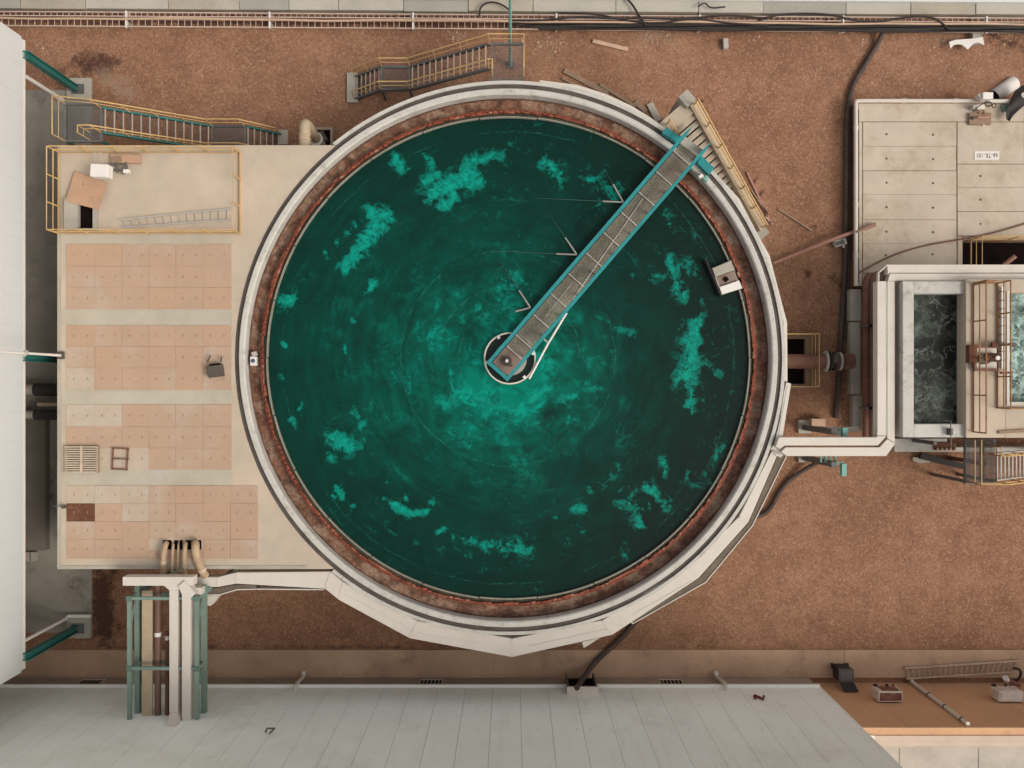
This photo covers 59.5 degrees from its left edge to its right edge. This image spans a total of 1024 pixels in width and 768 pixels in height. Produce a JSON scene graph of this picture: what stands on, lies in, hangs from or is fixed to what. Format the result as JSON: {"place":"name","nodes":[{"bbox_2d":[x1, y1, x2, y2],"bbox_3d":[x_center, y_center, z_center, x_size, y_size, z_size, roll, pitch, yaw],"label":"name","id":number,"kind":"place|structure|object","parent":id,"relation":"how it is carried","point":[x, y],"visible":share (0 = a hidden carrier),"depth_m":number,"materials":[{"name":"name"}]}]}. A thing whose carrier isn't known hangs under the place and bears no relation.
{"place":"outdoors","nodes":[
{"label":"outdoors","id":0,"kind":"place"},
{"bbox_2d":[26,551,37,560],"bbox_3d":[-21.352,7.666,39.875,0.454,0.250,0.416,0,90,0],"label":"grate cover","id":1,"kind":"object","parent":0,"point":[32,556],"visible":1,"depth_m":39.75,"materials":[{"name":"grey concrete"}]},
{"bbox_2d":[25,90,91,632],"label":"pavement","id":2,"kind":"structure","parent":0,"point":[53,594],"depth_m":39.95,"materials":[{"name":"concrete"}]},
{"bbox_2d":[25,419,49,549],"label":"plinth","id":3,"kind":"structure","parent":2,"relation":"on","point":[37,484],"depth_m":39.55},
{"bbox_2d":[250,351,258,365],"bbox_3d":[-10.422,-1.034,36.260,0.272,0.420,0.586,0,90,0],"label":"flow meter","id":4,"kind":"object","parent":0,"point":[254,360],"visible":1,"depth_m":36.11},
{"bbox_2d":[0,11,1023,682],"bbox_3d":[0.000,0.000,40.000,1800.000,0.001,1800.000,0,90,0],"label":"ground","id":5,"kind":"structure","parent":0,"point":[758,583],"depth_m":40.00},
{"bbox_2d":[0,22,91,684],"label":"clad hall","id":6,"kind":"structure","parent":5,"relation":"on","point":[14,56],"depth_m":35.03,"materials":[{"name":"white metal"}]},
{"bbox_2d":[51,95,281,144],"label":"steel stairs","id":7,"kind":"structure","parent":5,"relation":"on","point":[225,133],"depth_m":36.81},
{"bbox_2d":[126,569,240,719],"bbox_3d":[-13.543,10.510,37.367,2.852,5.265,5.059,0,90,0],"label":"pipe rack","id":8,"kind":"object","parent":5,"relation":"on","point":[136,666],"visible":0.91,"depth_m":35.45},
{"bbox_2d":[142,590,152,714],"bbox_3d":[-14.348,10.582,35.255,0.399,0.090,4.896,0,90,0],"label":"covered cable tray","id":9,"kind":"object","parent":8,"relation":"on","point":[147,655],"visible":0.98,"depth_m":35.22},
{"bbox_2d":[154,586,160,715],"bbox_3d":[-13.960,10.494,35.320,0.265,0.265,5.111,0,90,0],"label":"rack pipe","id":10,"kind":"object","parent":8,"relation":"on","point":[157,654],"visible":0.87,"depth_m":35.22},
{"bbox_2d":[123,574,196,726],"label":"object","id":11,"kind":"object","parent":8,"relation":"on","point":[171,583],"visible":0.9,"depth_m":34.75,"materials":[{"name":"white paint"}]},
{"bbox_2d":[165,631,169,715],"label":"rack pipe","id":12,"kind":"object","parent":8,"relation":"on","point":[167,712],"visible":0.71,"depth_m":35.24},
{"bbox_2d":[179,581,203,720],"bbox_3d":[-12.539,10.329,35.140,0.743,0.920,5.422,0,90,0],"label":"pipe","id":13,"kind":"object","parent":8,"relation":"on","point":[187,591],"visible":0.98,"depth_m":34.70,"materials":[{"name":"white paint"}]},
{"bbox_2d":[57,145,334,568],"bbox_3d":[-12.668,-1.080,37.925,11.212,4.350,17.040,0,90,0],"label":"covered basin","id":14,"kind":"object","parent":5,"relation":"on","point":[146,325],"visible":0.91,"depth_m":35.98,"materials":[{"name":"concrete"}]},
{"bbox_2d":[0,350,64,358],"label":"lamp mast","id":15,"kind":"object","parent":14,"relation":"on","point":[60,355],"visible":1,"depth_m":34.07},
{"bbox_2d":[25,383,56,395],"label":"sleeved pipe","id":16,"kind":"object","parent":14,"relation":"attached to","point":[42,389],"visible":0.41,"depth_m":38.89,"materials":[{"name":"plastic"}]},
{"bbox_2d":[25,410,56,419],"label":"sleeved pipe","id":17,"kind":"object","parent":14,"relation":"attached to","point":[42,414],"visible":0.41,"depth_m":38.92,"materials":[{"name":"plastic"}]},
{"bbox_2d":[64,446,98,472],"bbox_3d":[-17.218,3.018,35.871,1.350,0.167,1.091,0,90,0],"label":"wooden pallet","id":18,"kind":"object","parent":14,"relation":"on","point":[81,462],"visible":1,"depth_m":35.80,"materials":[{"name":"brown wood"}]},
{"bbox_2d":[66,171,106,209],"bbox_3d":[-16.985,-7.745,35.805,1.460,0.270,1.292,15,90,0],"label":"plywood sheet","id":19,"kind":"object","parent":14,"relation":"on","point":[86,190],"visible":0.98,"depth_m":35.79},
{"bbox_2d":[90,152,113,179],"bbox_3d":[-16.156,-8.634,35.528,0.722,0.945,1.077,0,90,0],"label":"control box","id":20,"kind":"object","parent":14,"relation":"on","point":[101,171],"visible":1,"depth_m":35.05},
{"bbox_2d":[107,162,129,173],"bbox_3d":[-15.691,-8.607,35.728,0.942,0.296,0.524,0,90,0],"label":"dosing valve","id":21,"kind":"object","parent":14,"relation":"on","point":[126,170],"visible":0.91,"depth_m":35.76,"materials":[{"name":"grey metal"}]},
{"bbox_2d":[111,447,128,469],"bbox_3d":[-15.706,3.001,35.910,0.704,0.050,0.922,0,90,0],"label":"steel trestle","id":22,"kind":"object","parent":14,"relation":"on","point":[113,458],"visible":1,"depth_m":35.88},
{"bbox_2d":[110,154,141,163],"bbox_3d":[-15.454,-9.009,35.888,1.206,0.205,0.364,0,90,0],"label":"timber block","id":23,"kind":"object","parent":14,"relation":"on","point":[124,158],"depth_m":35.81,"materials":[{"name":"brown wood"}]},
{"bbox_2d":[46,145,240,233],"bbox_3d":[-14.537,-7.664,35.478,7.326,1.044,3.311,0,90,0],"label":"guard rail","id":24,"kind":"object","parent":14,"relation":"on","point":[141,230],"visible":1,"depth_m":35.45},
{"bbox_2d":[160,541,168,573],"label":"hose pipe","id":25,"kind":"object","parent":14,"relation":"attached to","point":[163,557],"visible":0.82,"depth_m":35.58,"materials":[{"name":"beige plastic"}]},
{"bbox_2d":[118,208,230,227],"bbox_3d":[-13.499,-6.591,35.940,4.540,0.060,0.493,-6,90,0],"label":"aluminium ladder","id":26,"kind":"object","parent":14,"relation":"on","point":[172,223],"visible":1,"depth_m":35.91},
{"bbox_2d":[182,542,187,573],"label":"hose pipe","id":27,"kind":"object","parent":14,"relation":"attached to","point":[184,559],"visible":0.89,"depth_m":35.63,"materials":[{"name":"beige plastic"}]},
{"bbox_2d":[191,540,208,578],"bbox_3d":[-12.512,7.090,36.011,0.546,1.290,1.787,-7,90,0],"label":"hose pipe","id":28,"kind":"object","parent":14,"relation":"attached to","point":[202,571],"visible":0.97,"depth_m":35.51,"materials":[{"name":"beige plastic"}]},
{"bbox_2d":[207,355,224,377],"bbox_3d":[-11.862,-0.705,35.780,0.682,0.340,0.905,0,90,0],"label":"steel skip","id":29,"kind":"object","parent":14,"relation":"on","point":[215,370],"visible":1,"depth_m":35.61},
{"bbox_2d":[277,130,287,144],"bbox_3d":[-10.210,-10.991,39.980,0.457,0.240,0.648,0,90,0],"label":"stair footing","id":30,"kind":"object","parent":5,"relation":"on","point":[283,138],"visible":0.6,"depth_m":39.86,"materials":[{"name":"grey concrete"}]},
{"bbox_2d":[315,127,332,144],"bbox_3d":[-8.431,-10.952,39.654,0.922,0.692,0.943,0,90,0],"label":"pipe pit","id":31,"kind":"object","parent":5,"relation":"on","point":[326,133],"visible":0.43,"depth_m":39.85,"materials":[{"name":"concrete"}]},
{"bbox_2d":[298,119,325,144],"bbox_3d":[-8.478,-10.267,38.143,0.680,3.536,1.293,0,90,0],"label":"elbow pipe","id":32,"kind":"object","parent":31,"relation":"attached to","point":[308,133],"visible":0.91,"depth_m":36.61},
{"bbox_2d":[347,72,357,102],"bbox_3d":[-7.105,-13.200,39.980,0.495,0.240,1.333,0,90,0],"label":"stair footing","id":33,"kind":"object","parent":5,"relation":"on","point":[351,82],"visible":0.85,"depth_m":39.86,"materials":[{"name":"grey concrete"}]},
{"bbox_2d":[351,33,524,100],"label":"steel stairs","id":34,"kind":"structure","parent":5,"relation":"on","point":[397,81],"depth_m":37.44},
{"bbox_2d":[0,673,902,767],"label":"clad hall","id":35,"kind":"structure","parent":5,"relation":"on","point":[593,722],"depth_m":34.11,"materials":[{"name":"metal"}]},
{"bbox_2d":[713,671,727,690],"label":"spout pipe","id":36,"kind":"object","parent":35,"relation":"attached to","point":[720,680],"visible":1,"depth_m":38.83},
{"bbox_2d":[6,19,991,34],"bbox_3d":[1.185,-15.791,39.705,50.526,0.590,0.440,0,90,0],"label":"cable tray","id":37,"kind":"object","parent":5,"relation":"on","point":[129,25],"visible":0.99,"depth_m":39.50,"materials":[{"name":"metal"}]},
{"bbox_2d":[0,17,1023,25],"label":"edge plank","id":38,"kind":"object","parent":37,"relation":"on","point":[423,20],"visible":1,"depth_m":39.34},
{"bbox_2d":[512,22,1023,26],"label":"power cable","id":39,"kind":"object","parent":37,"relation":"in","point":[781,24],"visible":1,"depth_m":39.37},
{"bbox_2d":[516,23,1023,27],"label":"power cable","id":40,"kind":"object","parent":37,"relation":"in","point":[775,25],"visible":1,"depth_m":39.37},
{"bbox_2d":[524,24,1023,29],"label":"power cable","id":41,"kind":"object","parent":37,"relation":"in","point":[526,25],"visible":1,"depth_m":39.37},
{"bbox_2d":[532,26,1020,30],"bbox_3d":[12.577,-15.620,39.420,23.429,0.107,0.169,0,90,0],"label":"power cable","id":42,"kind":"object","parent":37,"relation":"in","point":[537,27],"visible":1,"depth_m":39.37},
{"bbox_2d":[539,27,1023,32],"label":"power cable","id":43,"kind":"object","parent":37,"relation":"in","point":[825,30],"visible":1,"depth_m":39.37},
{"bbox_2d":[506,0,514,68],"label":"lamp pole","id":44,"kind":"object","parent":5,"relation":"on","point":[508,63],"visible":0.65,"depth_m":36.02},
{"bbox_2d":[235,81,785,634],"bbox_3d":[-0.083,-1.050,38.030,22.105,4.340,22.239,0,90,0],"label":"thickener tank","id":45,"kind":"object","parent":5,"relation":"on","point":[695,535],"visible":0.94,"depth_m":36.16,"materials":[{"name":"concrete"}]},
{"bbox_2d":[195,451,776,656],"bbox_3d":[-0.471,8.223,36.342,24.145,0.716,6.193,-12,90,0],"label":"overflow trough","id":46,"kind":"object","parent":45,"relation":"attached to","point":[332,583],"visible":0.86,"depth_m":36.01,"materials":[{"name":"white paint"}]},
{"bbox_2d":[207,583,323,605],"bbox_3d":[-10.060,8.365,36.400,4.916,0.600,0.783,-6,90,0],"label":"open trough","id":47,"kind":"object","parent":46,"relation":"attached to","point":[214,594],"visible":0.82,"depth_m":36.14,"materials":[{"name":"white paint"}]},
{"bbox_2d":[631,455,785,623],"bbox_3d":[8.232,6.555,36.350,1.350,0.500,9.178,43,90,0],"label":"open trough","id":48,"kind":"object","parent":46,"relation":"attached to","point":[709,571],"visible":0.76,"depth_m":36.14,"materials":[{"name":"white paint"}]},
{"bbox_2d":[264,113,752,602],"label":"water","id":49,"kind":"structure","parent":45,"relation":"in","point":[422,444],"depth_m":36.25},
{"bbox_2d":[486,125,713,381],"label":"access bridge","id":50,"kind":"structure","parent":45,"relation":"on","point":[507,360],"depth_m":35.81,"materials":[{"name":"teal paint"}]},
{"bbox_2d":[484,332,535,383],"bbox_3d":[-0.086,-1.031,36.320,2.100,0.560,2.100,0,90,0],"label":"feedwell","id":51,"kind":"object","parent":50,"relation":"attached to","point":[522,373],"visible":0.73,"depth_m":36.24,"materials":[{"name":"white metal"}]},
{"bbox_2d":[540,80,790,443],"bbox_3d":[7.554,-5.969,36.212,4.266,0.577,17.468,-33,90,0],"label":"rim trough","id":52,"kind":"object","parent":45,"relation":"attached to","point":[781,420],"visible":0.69,"depth_m":36.00,"materials":[{"name":"white paint"}]},
{"bbox_2d":[703,259,741,295],"bbox_3d":[8.497,-4.422,36.138,0.967,0.525,1.653,-22,90,0],"label":"skimmer box","id":53,"kind":"object","parent":45,"relation":"attached to","point":[724,279],"visible":1,"depth_m":35.95,"materials":[{"name":"white metal"}]},
{"bbox_2d":[0,0,1023,17],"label":"cable duct","id":54,"kind":"object","parent":5,"relation":"on","point":[969,10],"visible":0.86,"depth_m":39.57,"materials":[{"name":"concrete"}]},
{"bbox_2d":[0,10,1023,23],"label":"cable tray","id":55,"kind":"object","parent":5,"relation":"on","point":[841,20],"visible":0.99,"depth_m":39.41,"materials":[{"name":"metal"}]},
{"bbox_2d":[512,15,767,21],"bbox_3d":[5.619,-16.062,39.320,11.240,0.078,0.240,0,90,0],"label":"loose cable","id":56,"kind":"object","parent":55,"relation":"on","point":[552,19],"visible":1,"depth_m":39.28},
{"bbox_2d":[559,12,767,25],"bbox_3d":[6.644,-15.951,39.320,9.193,0.069,0.349,3,90,0],"label":"loose cable","id":57,"kind":"object","parent":55,"relation":"on","point":[664,21],"visible":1,"depth_m":39.29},
{"bbox_2d":[759,13,948,29],"bbox_3d":[15.036,-16.011,39.320,8.371,0.078,0.605,3,90,0],"label":"loose cable","id":58,"kind":"object","parent":55,"relation":"on","point":[892,19],"visible":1,"depth_m":39.28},
{"bbox_2d":[13,649,1023,677],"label":"kerb","id":59,"kind":"structure","parent":5,"relation":"on","point":[470,663],"depth_m":39.90,"materials":[{"name":"concrete"}]},
{"bbox_2d":[831,663,858,691],"bbox_3d":[14.575,12.840,39.285,0.770,1.270,0.900,0,90,0],"label":"wheelie bin","id":60,"kind":"object","parent":59,"relation":"on","point":[843,675],"visible":1,"depth_m":39.03,"materials":[{"name":"plastic"}]},
{"bbox_2d":[904,659,1019,679],"bbox_3d":[20.011,12.691,39.800,5.128,0.091,0.555,-4,90,0],"label":"wooden ladder","id":61,"kind":"object","parent":59,"relation":"on","point":[961,665],"visible":1,"depth_m":39.76,"materials":[{"name":"brown wood"}]},
{"bbox_2d":[1002,667,1021,686],"bbox_3d":[21.873,12.725,39.268,1.132,1.235,0.794,25,90,0],"label":"standpipe","id":62,"kind":"object","parent":59,"relation":"on","point":[1007,679],"visible":1,"depth_m":39.00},
{"bbox_2d":[27,29,1022,646],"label":"pebbles","id":63,"kind":"object","parent":5,"relation":"on","point":[651,95],"visible":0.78,"depth_m":39.98,"materials":[{"name":"stone"}]},
{"bbox_2d":[563,68,608,93],"bbox_3d":[3.290,-13.456,39.940,2.204,0.070,0.220,28,90,0],"label":"timber plank","id":64,"kind":"object","parent":5,"relation":"on","point":[573,75],"visible":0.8,"depth_m":39.91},
{"bbox_2d":[574,620,639,690],"bbox_3d":[4.637,10.850,38.783,1.413,2.428,5.498,33,90,0],"label":"rubber hose","id":65,"kind":"object","parent":5,"relation":"on","point":[605,652],"visible":0.62,"depth_m":39.72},
{"bbox_2d":[592,39,628,50],"bbox_3d":[4.384,-15.101,39.940,1.624,0.070,0.170,14,90,0],"label":"timber plank","id":66,"kind":"object","parent":5,"relation":"on","point":[611,45],"visible":1,"depth_m":39.91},
{"bbox_2d":[599,83,635,107],"bbox_3d":[4.717,-12.857,39.940,1.879,0.070,0.130,32,90,0],"label":"timber plank","id":67,"kind":"object","parent":5,"relation":"on","point":[618,95],"visible":0.97,"depth_m":39.91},
{"bbox_2d":[647,102,661,121],"bbox_3d":[6.333,-12.115,39.940,0.300,0.070,0.902,-28,90,0],"label":"timber plank","id":68,"kind":"object","parent":5,"relation":"on","point":[654,112],"visible":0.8,"depth_m":39.91,"materials":[{"name":"wood"}]},
{"bbox_2d":[403,0,1023,3],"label":"white kerb","id":69,"kind":"structure","parent":5,"relation":"on","point":[927,1],"depth_m":39.44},
{"bbox_2d":[660,89,769,239],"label":"concrete stairs","id":70,"kind":"structure","parent":5,"relation":"on","point":[686,113],"depth_m":36.89,"materials":[{"name":"beige concrete"}]},
{"bbox_2d":[746,172,771,223],"bbox_3d":[11.021,-8.292,39.940,0.090,0.070,2.527,-25,90,0],"label":"timber plank","id":71,"kind":"object","parent":5,"relation":"on","point":[754,188],"visible":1,"depth_m":39.91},
{"bbox_2d":[757,463,818,517],"bbox_3d":[11.464,4.957,39.690,4.878,0.571,1.611,-20,90,0],"label":"rubber hose","id":72,"kind":"object","parent":5,"relation":"on","point":[785,484],"visible":0.66,"depth_m":39.78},
{"bbox_2d":[785,335,812,388],"bbox_3d":[12.440,-1.002,39.850,1.816,0.300,2.458,0,90,0],"label":"valve sump","id":73,"kind":"object","parent":5,"relation":"on","point":[798,344],"visible":0.48,"depth_m":39.96,"materials":[{"name":"concrete"}]},
{"bbox_2d":[787,333,819,386],"bbox_3d":[12.534,-1.030,39.189,1.528,1.022,2.339,0,90,0],"label":"guard rail","id":74,"kind":"object","parent":73,"relation":"on","point":[812,334],"visible":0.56,"depth_m":39.16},
{"bbox_2d":[797,456,846,475],"bbox_3d":[13.070,3.295,38.150,0.963,3.901,0.869,0,90,0],"label":"support frame","id":75,"kind":"object","parent":5,"relation":"on","point":[830,463],"visible":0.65,"depth_m":36.56,"materials":[{"name":"grey metal"}]},
{"bbox_2d":[797,418,859,436],"bbox_3d":[13.485,1.866,38.150,1.498,3.901,0.666,0,90,0],"label":"support frame","id":76,"kind":"object","parent":5,"relation":"on","point":[809,425],"visible":0.98,"depth_m":38.44,"materials":[{"name":"grey metal"}]},
{"bbox_2d":[843,108,850,340],"bbox_3d":[14.981,-7.124,39.900,0.234,0.120,10.457,1,90,0],"label":"rubber hose","id":77,"kind":"object","parent":5,"relation":"on","point":[849,249],"visible":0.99,"depth_m":39.85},
{"bbox_2d":[847,289,861,429],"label":"pipe plinth","id":78,"kind":"structure","parent":5,"relation":"on","point":[853,327],"depth_m":39.50,"materials":[{"name":"grey concrete"}]},
{"bbox_2d":[787,351,855,371],"bbox_3d":[12.809,-0.984,39.078,4.157,1.356,0.920,0,90,0],"label":"flanged pipe","id":79,"kind":"object","parent":78,"relation":"on","point":[834,361],"visible":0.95,"depth_m":38.74,"materials":[{"name":"metal"}]},
{"bbox_2d":[833,33,884,417],"bbox_3d":[14.876,-7.120,39.748,1.291,0.486,17.276,7,90,0],"label":"rubber hose","id":80,"kind":"object","parent":5,"relation":"on","point":[845,210],"visible":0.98,"depth_m":39.78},
{"bbox_2d":[859,272,872,436],"bbox_3d":[15.513,-1.365,39.425,0.939,0.951,7.358,6,90,0],"label":"process pipe","id":81,"kind":"object","parent":5,"relation":"on","point":[865,325],"visible":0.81,"depth_m":39.09,"materials":[{"name":"grey metal"}]},
{"bbox_2d":[869,271,877,436],"bbox_3d":[15.813,-1.387,39.444,1.027,0.987,7.412,6,90,0],"label":"process pipe","id":82,"kind":"object","parent":5,"relation":"on","point":[873,278],"visible":0.41,"depth_m":39.08,"materials":[{"name":"grey metal"}]},
{"bbox_2d":[814,683,1023,767],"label":"ochre annex","id":83,"kind":"object","parent":5,"relation":"on","point":[916,728],"visible":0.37,"depth_m":35.15,"materials":[{"name":"paint"}]},
{"bbox_2d":[872,684,902,701],"bbox_3d":[15.798,13.027,37.745,1.040,0.770,0.605,0,90,0],"label":"air conditioner","id":84,"kind":"object","parent":83,"relation":"attached to","point":[887,693],"visible":1,"depth_m":37.38,"materials":[{"name":"metal"}]},
{"bbox_2d":[909,679,969,725],"bbox_3d":[17.762,13.200,37.411,0.210,5.022,0.279,0,90,0],"label":"downpipe","id":85,"kind":"object","parent":83,"relation":"attached to","point":[942,705],"visible":1,"depth_m":37.02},
{"bbox_2d":[990,684,1022,701],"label":"air conditioner","id":86,"kind":"object","parent":83,"relation":"attached to","point":[1006,693],"visible":1,"depth_m":37.39,"materials":[{"name":"plastic"}]},
{"bbox_2d":[912,457,929,462],"bbox_3d":[18.231,3.399,39.965,0.760,0.170,0.266,0,90,0],"label":"concrete pad","id":87,"kind":"object","parent":5,"relation":"on","point":[916,459],"visible":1,"depth_m":39.88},
{"bbox_2d":[918,453,962,468],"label":"steel beam","id":88,"kind":"structure","parent":87,"relation":"on","point":[939,460],"depth_m":39.65,"materials":[{"name":"metal"}]},
{"bbox_2d":[851,103,1023,286],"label":"roof slab tank","id":89,"kind":"object","parent":5,"relation":"on","point":[925,178],"visible":0.94,"depth_m":39.33,"materials":[{"name":"concrete"}]},
{"bbox_2d":[772,224,875,264],"bbox_3d":[13.740,-6.195,39.486,4.637,0.678,0.219,-20,90,0],"label":"scaffold pole","id":90,"kind":"object","parent":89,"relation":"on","point":[812,247],"visible":1,"depth_m":39.54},
{"bbox_2d":[832,238,846,247],"bbox_3d":[14.576,-6.205,39.790,0.550,0.240,0.442,-17,90,0],"label":"floodlight","id":91,"kind":"object","parent":90,"relation":"attached to","point":[842,242],"visible":1,"depth_m":39.69,"materials":[{"name":"grey metal"}]},
{"bbox_2d":[853,98,1010,285],"bbox_3d":[18.970,-8.408,39.245,8.004,0.211,8.224,0,90,0],"label":"border pipe","id":92,"kind":"object","parent":89,"relation":"on","point":[856,184],"visible":1,"depth_m":39.15,"materials":[{"name":"white metal"}]},
{"bbox_2d":[1006,85,1023,120],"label":"rubber sheet","id":93,"kind":"object","parent":92,"relation":"on","point":[1016,103],"visible":1,"depth_m":39.00,"materials":[{"name":"plastic"}]},
{"bbox_2d":[852,223,1023,276],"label":"rusty cable","id":94,"kind":"object","parent":89,"relation":"on","point":[937,243],"visible":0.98,"depth_m":39.22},
{"bbox_2d":[968,110,990,125],"bbox_3d":[20.485,-11.676,39.163,0.960,0.335,0.735,0,90,0],"label":"pump pedestal","id":95,"kind":"object","parent":89,"relation":"on","point":[982,119],"visible":1,"depth_m":39.19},
{"bbox_2d":[970,92,996,110],"bbox_3d":[20.598,-12.268,38.962,1.101,0.675,0.711,0,90,0],"label":"transmitter box","id":96,"kind":"object","parent":89,"relation":"on","point":[985,97],"visible":1,"depth_m":38.86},
{"bbox_2d":[974,151,998,159],"bbox_3d":[20.833,-10.031,39.313,1.078,0.030,0.374,0,90,0],"label":"tank sign","id":97,"kind":"object","parent":89,"relation":"on","point":[986,155],"visible":1,"depth_m":39.30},
{"bbox_2d":[970,235,1023,264],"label":"guard rail","id":98,"kind":"object","parent":89,"relation":"on","point":[1011,237],"visible":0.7,"depth_m":38.79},
{"bbox_2d":[933,441,955,450],"bbox_3d":[18.869,2.717,39.445,0.950,1.110,0.361,0,90,0],"label":"rusty manifold","id":99,"kind":"object","parent":5,"relation":"on","point":[942,446],"visible":0.75,"depth_m":39.00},
{"bbox_2d":[890,437,1023,451],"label":"wall","id":100,"kind":"structure","parent":5,"relation":"on","point":[904,444],"depth_m":39.10,"materials":[{"name":"concrete"}]},
{"bbox_2d":[895,279,1023,464],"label":"mixing tank","id":101,"kind":"object","parent":5,"relation":"on","point":[997,419],"visible":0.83,"depth_m":35.38,"materials":[{"name":"concrete"}]},
{"bbox_2d":[770,264,1023,456],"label":"twin launder","id":102,"kind":"object","parent":101,"relation":"attached to","point":[882,438],"visible":0.98,"depth_m":35.70,"materials":[{"name":"white paint"}]},
{"bbox_2d":[914,295,956,422],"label":"dark water","id":103,"kind":"structure","parent":101,"relation":"in","point":[935,358],"depth_m":36.00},
{"bbox_2d":[972,281,986,433],"bbox_3d":[18.139,-1.008,34.757,0.061,1.026,5.831,0,90,0],"label":"walkway rail","id":104,"kind":"object","parent":101,"relation":"on","point":[979,358],"visible":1,"depth_m":34.57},
{"bbox_2d":[966,345,1000,370],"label":"mixer drive","id":105,"kind":"structure","parent":101,"relation":"on","point":[993,355],"depth_m":35.04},
{"bbox_2d":[973,280,1023,408],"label":"walkway rail","id":106,"kind":"object","parent":101,"relation":"on","point":[1003,344],"visible":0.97,"depth_m":34.72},
{"bbox_2d":[990,342,1015,373],"bbox_3d":[19.140,-1.009,34.930,0.913,0.180,1.241,0,90,0],"label":"pipe bracket","id":107,"kind":"object","parent":106,"relation":"attached to","point":[995,344],"visible":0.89,"depth_m":34.86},
{"bbox_2d":[998,287,1005,368],"bbox_3d":[19.215,-2.208,35.150,0.201,0.200,3.211,0,90,0],"label":"white conduit","id":108,"kind":"object","parent":101,"relation":"on","point":[1001,325],"visible":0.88,"depth_m":35.07,"materials":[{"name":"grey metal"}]},
{"bbox_2d":[1009,294,1023,401],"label":"frothy water","id":109,"kind":"structure","parent":101,"relation":"in","point":[1018,349],"depth_m":35.80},
{"bbox_2d":[949,33,983,49],"bbox_3d":[20.127,-15.182,39.830,1.560,0.340,0.763,-15,90,0],"label":"bent sheet","id":110,"kind":"object","parent":5,"relation":"on","point":[975,39],"visible":1,"depth_m":39.66,"materials":[{"name":"white metal"}]},
{"bbox_2d":[931,437,1023,484],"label":"steel stairs","id":111,"kind":"structure","parent":5,"relation":"on","point":[981,478],"depth_m":36.92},
{"bbox_2d":[990,76,1019,98],"bbox_3d":[21.880,-13.088,39.822,1.314,0.323,0.620,-35,90,0],"label":"duct piece","id":112,"kind":"object","parent":5,"relation":"on","point":[1006,87],"visible":0.86,"depth_m":39.71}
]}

